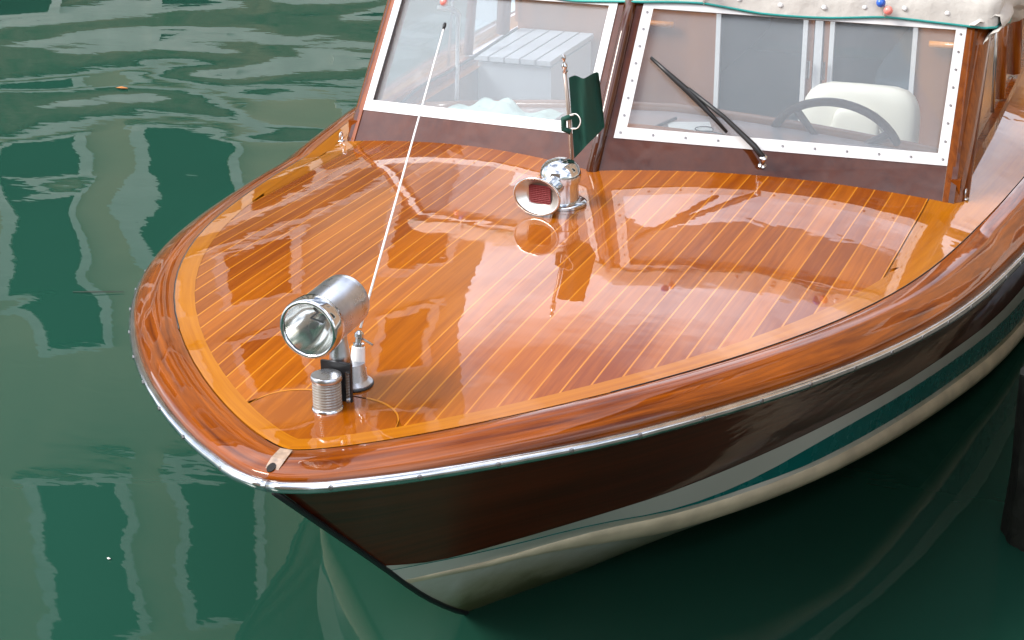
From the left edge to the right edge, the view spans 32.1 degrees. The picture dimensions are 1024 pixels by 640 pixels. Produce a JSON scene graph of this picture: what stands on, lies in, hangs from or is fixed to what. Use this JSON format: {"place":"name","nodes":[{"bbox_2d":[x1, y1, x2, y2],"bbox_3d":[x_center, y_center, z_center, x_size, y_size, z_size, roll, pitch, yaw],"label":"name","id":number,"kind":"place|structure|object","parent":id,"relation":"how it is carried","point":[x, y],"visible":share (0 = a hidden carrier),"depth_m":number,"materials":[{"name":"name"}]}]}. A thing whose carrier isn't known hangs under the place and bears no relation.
{"place":"outdoors","nodes":[
{"label":"outdoors","id":0,"kind":"place"},
{"bbox_2d":[0,0,1023,639],"bbox_3d":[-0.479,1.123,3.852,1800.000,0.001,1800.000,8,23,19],"label":"water","id":1,"kind":"structure","parent":0,"point":[110,188],"depth_m":5.49,"materials":[{"name":"teal liquid"}]},
{"bbox_2d":[128,0,1023,614],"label":"motorboat","id":2,"kind":"object","parent":1,"relation":"on","point":[410,330],"visible":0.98,"depth_m":4.70,"materials":[{"name":"brown wood"}]},
{"bbox_2d":[448,97,562,119],"bbox_3d":[-0.055,-0.717,6.027,0.468,0.085,0.204,12,24,28],"label":"cloth","id":3,"kind":"object","parent":2,"relation":"on","point":[507,106],"visible":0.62,"depth_m":5.99,"materials":[{"name":"white fabric"}]},
{"bbox_2d":[561,54,603,159],"bbox_3d":[0.198,-0.547,4.975,0.126,0.410,0.051,-2,22,-4],"label":"pennant flag","id":4,"kind":"object","parent":2,"relation":"on","point":[586,123],"visible":0.99,"depth_m":4.96,"materials":[{"name":"green fabric"}]},
{"bbox_2d":[655,117,676,125],"bbox_3d":[0.505,-0.651,5.887,0.012,0.012,0.144,14,26,32],"label":"pen","id":5,"kind":"object","parent":2,"relation":"on","point":[667,121],"visible":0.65,"depth_m":5.89,"materials":[{"name":"white plastic"}]},
{"bbox_2d":[668,122,711,130],"bbox_3d":[0.586,-0.639,5.871,0.140,0.003,0.100,0,22,1],"label":"paper","id":6,"kind":"object","parent":2,"relation":"on","point":[687,125],"visible":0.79,"depth_m":5.87,"materials":[{"name":"white paper"}]},
{"bbox_2d":[695,126,724,134],"bbox_3d":[0.651,-0.618,5.802,0.116,0.005,0.064,11,24,26],"label":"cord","id":7,"kind":"object","parent":6,"relation":"on","point":[707,131],"visible":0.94,"depth_m":5.79,"materials":[{"name":"grey plastic"}]},
{"bbox_2d":[1000,366,1023,551],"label":"mooring post","id":8,"kind":"object","parent":1,"relation":"in","point":[1012,526],"visible":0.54,"depth_m":4.99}
]}

